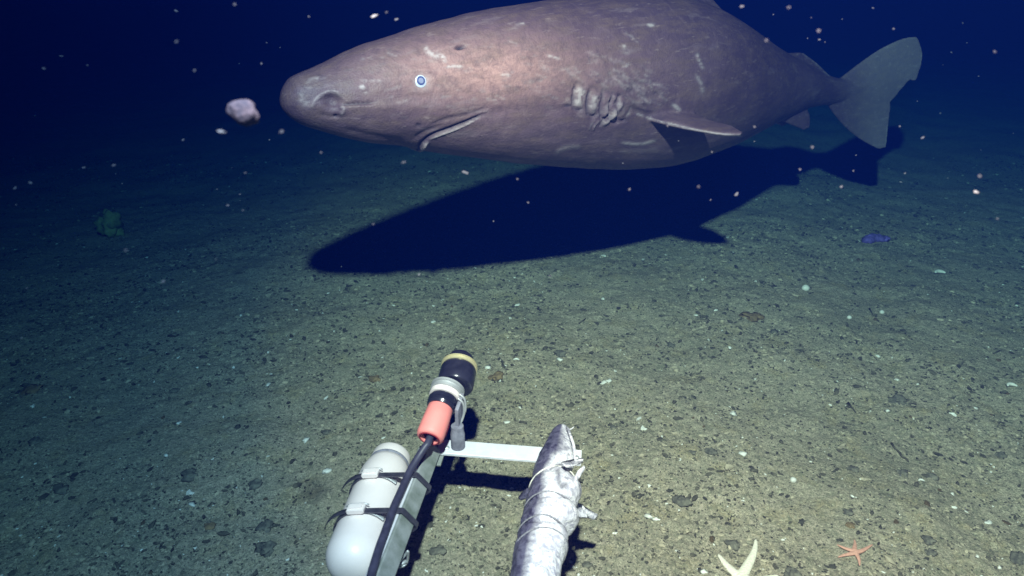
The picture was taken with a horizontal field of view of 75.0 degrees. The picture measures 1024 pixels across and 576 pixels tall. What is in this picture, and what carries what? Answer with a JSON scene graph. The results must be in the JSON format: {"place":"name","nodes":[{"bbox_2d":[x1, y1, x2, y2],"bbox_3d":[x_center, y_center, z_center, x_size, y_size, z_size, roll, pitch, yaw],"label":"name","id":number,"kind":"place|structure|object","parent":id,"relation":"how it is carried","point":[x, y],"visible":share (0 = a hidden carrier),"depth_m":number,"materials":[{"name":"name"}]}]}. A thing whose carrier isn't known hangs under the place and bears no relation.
{"place":"outdoors","nodes":[
{"label":"outdoors","id":0,"kind":"place"},
{"bbox_2d":[226,99,259,126],"bbox_3d":[-0.273,-0.179,0.676,0.032,0.028,0.021,6,33,-21],"label":"drifting flake","id":1,"kind":"object","parent":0,"point":[243,112],"visible":1,"depth_m":0.67,"materials":[{"name":"white"}]},
{"bbox_2d":[0,3,1023,575],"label":"seabed","id":2,"kind":"structure","parent":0,"point":[128,85],"depth_m":2.97,"materials":[{"name":"grey sand"}]},
{"bbox_2d":[21,384,42,394],"bbox_3d":[-1.659,0.352,2.305,0.064,0.026,0.065,0,25,0],"label":"stone","id":3,"kind":"object","parent":2,"relation":"on","point":[32,388],"visible":0.98,"depth_m":2.29,"materials":[{"name":"grey stone"}]},
{"bbox_2d":[27,437,42,445],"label":"stone","id":4,"kind":"object","parent":2,"relation":"on","point":[34,441],"visible":1,"depth_m":2.04,"materials":[{"name":"grey stone"}]},
{"bbox_2d":[53,484,68,494],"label":"stone","id":5,"kind":"object","parent":2,"relation":"on","point":[60,489],"visible":1,"depth_m":1.86,"materials":[{"name":"grey stone"}]},
{"bbox_2d":[93,209,124,238],"bbox_3d":[-2.224,-0.352,3.685,0.153,0.180,0.136,0,25,0],"label":"rock","id":6,"kind":"object","parent":2,"relation":"on","point":[109,224],"visible":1,"depth_m":3.65,"materials":[{"name":"green stone"}]},
{"bbox_2d":[169,388,179,393],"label":"stone","id":7,"kind":"object","parent":2,"relation":"on","point":[173,390],"visible":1,"depth_m":2.32,"materials":[{"name":"grey stone"}]},
{"bbox_2d":[180,468,198,481],"bbox_3d":[-0.926,0.540,1.914,0.049,0.028,0.056,-14,28,-28],"label":"stone","id":8,"kind":"object","parent":2,"relation":"on","point":[188,475],"visible":1,"depth_m":1.91,"materials":[{"name":"grey stone"}]},
{"bbox_2d":[204,522,215,529],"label":"stone","id":9,"kind":"object","parent":2,"relation":"on","point":[209,526],"visible":1,"depth_m":1.75,"materials":[{"name":"stone"}]},
{"bbox_2d":[247,478,262,489],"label":"stone","id":10,"kind":"object","parent":2,"relation":"on","point":[255,483],"visible":1,"depth_m":1.89,"materials":[{"name":"grey stone"}]},
{"bbox_2d":[254,540,276,557],"bbox_3d":[-0.622,0.656,1.676,0.056,0.024,0.050,0,25,0],"label":"stone","id":11,"kind":"object","parent":2,"relation":"on","point":[265,549],"visible":1,"depth_m":1.67,"materials":[{"name":"grey stone"}]},
{"bbox_2d":[255,519,275,532],"bbox_3d":[-0.652,0.625,1.756,0.052,0.025,0.051,5,25,11],"label":"stone","id":12,"kind":"object","parent":2,"relation":"on","point":[266,525],"visible":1,"depth_m":1.75,"materials":[{"name":"grey stone"}]},
{"bbox_2d":[321,429,330,435],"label":"stone","id":13,"kind":"object","parent":2,"relation":"on","point":[325,432],"visible":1,"depth_m":2.10,"materials":[{"name":"grey stone"}]},
{"bbox_2d":[322,468,331,473],"bbox_3d":[-0.537,0.532,1.936,0.021,0.014,0.028,10,27,20],"label":"shell chip","id":14,"kind":"object","parent":2,"relation":"on","point":[326,470],"visible":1,"depth_m":1.93,"materials":[{"name":"white"}]},
{"bbox_2d":[368,375,380,381],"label":"stone","id":15,"kind":"object","parent":2,"relation":"on","point":[375,378],"visible":1,"depth_m":2.39,"materials":[{"name":"beige stone"}]},
{"bbox_2d":[429,544,446,555],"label":"stone","id":16,"kind":"object","parent":2,"relation":"on","point":[440,549],"visible":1,"depth_m":1.66,"materials":[{"name":"grey stone"}]},
{"bbox_2d":[365,440,581,575],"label":"bait rig","id":17,"kind":"object","parent":2,"relation":"on","point":[391,559],"visible":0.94,"depth_m":1.56,"materials":[{"name":"metal"}]},
{"bbox_2d":[325,442,431,575],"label":"canister","id":18,"kind":"object","parent":17,"relation":"attached to","point":[358,526],"visible":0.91,"depth_m":1.44,"materials":[{"name":"white plastic"}]},
{"bbox_2d":[366,350,476,575],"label":"sensor probe","id":19,"kind":"object","parent":17,"relation":"on","point":[452,385],"visible":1,"depth_m":1.64,"materials":[{"name":"black plastic"}]},
{"bbox_2d":[510,424,597,575],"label":"bait fish","id":20,"kind":"object","parent":17,"relation":"on","point":[554,510],"visible":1,"depth_m":1.37},
{"bbox_2d":[488,370,503,380],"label":"stone","id":21,"kind":"object","parent":2,"relation":"on","point":[497,375],"visible":1,"depth_m":2.40,"materials":[{"name":"beige stone"}]},
{"bbox_2d":[0,153,1023,575],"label":"seabed litter","id":22,"kind":"object","parent":2,"relation":"on","point":[484,485],"visible":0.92,"depth_m":2.33,"materials":[{"name":"grey gravel"}]},
{"bbox_2d":[524,339,533,343],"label":"stone","id":23,"kind":"object","parent":2,"relation":"on","point":[527,341],"visible":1,"depth_m":2.63,"materials":[{"name":"grey stone"}]},
{"bbox_2d":[553,350,566,356],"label":"stone","id":24,"kind":"object","parent":2,"relation":"on","point":[559,353],"visible":1,"depth_m":2.53,"materials":[{"name":"grey stone"}]},
{"bbox_2d":[581,561,592,567],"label":"stone","id":25,"kind":"object","parent":2,"relation":"on","point":[586,564],"visible":1,"depth_m":1.62,"materials":[{"name":"grey stone"}]},
{"bbox_2d":[644,513,652,518],"bbox_3d":[0.366,0.612,1.787,0.026,0.011,0.016,13,28,26],"label":"shell chip","id":26,"kind":"object","parent":2,"relation":"on","point":[648,515],"visible":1,"depth_m":1.78,"materials":[{"name":"white"}]},
{"bbox_2d":[667,342,674,346],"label":"stone","id":27,"kind":"object","parent":2,"relation":"on","point":[669,344],"visible":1,"depth_m":2.63,"materials":[{"name":"grey stone"}]},
{"bbox_2d":[671,495,692,507],"bbox_3d":[0.468,0.591,1.842,0.050,0.026,0.045,-6,26,-14],"label":"stone","id":28,"kind":"object","parent":2,"relation":"on","point":[681,500],"visible":1,"depth_m":1.83,"materials":[{"name":"grey stone"}]},
{"bbox_2d":[704,447,717,455],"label":"stone","id":29,"kind":"object","parent":2,"relation":"on","point":[711,451],"visible":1,"depth_m":2.02,"materials":[{"name":"grey stone"}]},
{"bbox_2d":[724,539,740,551],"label":"stone","id":30,"kind":"object","parent":2,"relation":"on","point":[734,544],"visible":1,"depth_m":1.70,"materials":[{"name":"grey stone"}]},
{"bbox_2d":[738,451,746,455],"bbox_3d":[0.699,0.502,2.022,0.026,0.012,0.017,10,27,21],"label":"shell","id":31,"kind":"object","parent":2,"relation":"on","point":[741,453],"visible":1,"depth_m":2.02},
{"bbox_2d":[718,539,777,575],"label":"starfish","id":32,"kind":"object","parent":2,"relation":"on","point":[745,568],"visible":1,"depth_m":1.63},
{"bbox_2d":[739,311,764,321],"bbox_3d":[1.020,0.120,2.836,0.088,0.035,0.093,-17,30,-32],"label":"stone","id":33,"kind":"object","parent":2,"relation":"on","point":[754,317],"visible":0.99,"depth_m":2.82,"materials":[{"name":"grey stone"}]},
{"bbox_2d":[783,566,801,575],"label":"stone","id":34,"kind":"object","parent":2,"relation":"on","point":[790,571],"visible":1,"depth_m":1.61,"materials":[{"name":"grey stone"}]},
{"bbox_2d":[790,477,796,482],"bbox_3d":[0.809,0.552,1.918,0.018,0.016,0.018,0,25,0],"label":"shell chip","id":35,"kind":"object","parent":2,"relation":"on","point":[793,479],"visible":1,"depth_m":1.91,"materials":[{"name":"white"}]},
{"bbox_2d":[801,285,809,290],"bbox_3d":[1.351,0.001,3.069,0.034,0.032,0.035,0,25,0],"label":"shell chip","id":36,"kind":"object","parent":2,"relation":"on","point":[806,287],"visible":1,"depth_m":3.06,"materials":[{"name":"white"}]},
{"bbox_2d":[829,564,836,568],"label":"pebble","id":37,"kind":"object","parent":2,"relation":"on","point":[833,566],"visible":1,"depth_m":1.62,"materials":[{"name":"stone"}]},
{"bbox_2d":[843,508,854,516],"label":"stone","id":38,"kind":"object","parent":2,"relation":"on","point":[849,512],"visible":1,"depth_m":1.79,"materials":[{"name":"grey stone"}]},
{"bbox_2d":[845,522,854,528],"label":"stone","id":39,"kind":"object","parent":2,"relation":"on","point":[849,524],"visible":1,"depth_m":1.75,"materials":[{"name":"stone"}]},
{"bbox_2d":[846,465,858,472],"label":"stone","id":40,"kind":"object","parent":2,"relation":"on","point":[852,468],"visible":1,"depth_m":1.96,"materials":[{"name":"grey stone"}]},
{"bbox_2d":[837,540,872,565],"bbox_3d":[0.853,0.654,1.672,0.067,0.011,0.101,22,33,39],"label":"starfish","id":41,"kind":"object","parent":2,"relation":"on","point":[853,550],"visible":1,"depth_m":1.66},
{"bbox_2d":[862,233,890,243],"bbox_3d":[1.978,-0.268,3.624,0.168,0.056,0.102,0,25,0],"label":"cucumber","id":42,"kind":"object","parent":2,"relation":"on","point":[871,238],"visible":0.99,"depth_m":3.60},
{"bbox_2d":[888,393,906,404],"bbox_3d":[1.314,0.382,2.266,0.060,0.030,0.060,-10,27,-21],"label":"stone","id":43,"kind":"object","parent":2,"relation":"on","point":[897,398],"visible":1,"depth_m":2.26,"materials":[{"name":"grey stone"}]},
{"bbox_2d":[890,442,908,461],"bbox_3d":[1.180,0.501,2.034,0.012,0.008,0.088,-1,25,-3],"label":"twig","id":44,"kind":"object","parent":2,"relation":"on","point":[898,451],"visible":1,"depth_m":2.03,"materials":[{"name":"wood"}]},
{"bbox_2d":[896,469,907,477],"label":"stone","id":45,"kind":"object","parent":2,"relation":"on","point":[904,472],"visible":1,"depth_m":1.94,"materials":[{"name":"grey stone"}]},
{"bbox_2d":[921,535,936,544],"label":"stone","id":46,"kind":"object","parent":2,"relation":"on","point":[928,540],"visible":1,"depth_m":1.69,"materials":[{"name":"grey stone"}]},
{"bbox_2d":[924,548,937,556],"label":"stone","id":47,"kind":"object","parent":2,"relation":"on","point":[930,551],"visible":1,"depth_m":1.65,"materials":[{"name":"grey stone"}]},
{"bbox_2d":[926,472,938,480],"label":"stone","id":48,"kind":"object","parent":2,"relation":"on","point":[935,477],"visible":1,"depth_m":1.93,"materials":[{"name":"grey stone"}]},
{"bbox_2d":[934,269,945,272],"bbox_3d":[2.094,-0.080,3.268,0.052,0.019,0.031,0,25,0],"label":"shell","id":49,"kind":"object","parent":2,"relation":"on","point":[938,271],"visible":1,"depth_m":3.26},
{"bbox_2d":[994,451,1007,458],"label":"stone","id":50,"kind":"object","parent":2,"relation":"on","point":[1001,454],"visible":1,"depth_m":2.01,"materials":[{"name":"grey stone"}]},
{"bbox_2d":[1006,382,1017,386],"bbox_3d":[1.755,0.340,2.344,0.035,0.013,0.021,0,25,0],"label":"shell","id":51,"kind":"object","parent":2,"relation":"on","point":[1010,384],"visible":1,"depth_m":2.34},
{"bbox_2d":[1009,551,1023,564],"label":"stone","id":52,"kind":"object","parent":2,"relation":"on","point":[1016,558],"visible":1,"depth_m":1.65,"materials":[{"name":"grey stone"}]},
{"bbox_2d":[0,0,1023,3],"label":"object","id":53,"kind":"structure","parent":0,"point":[1,1],"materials":[{"name":"blue liquid"}]},
{"bbox_2d":[279,0,921,169],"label":"shark","id":54,"kind":"object","parent":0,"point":[616,84],"visible":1,"depth_m":1.99}
]}

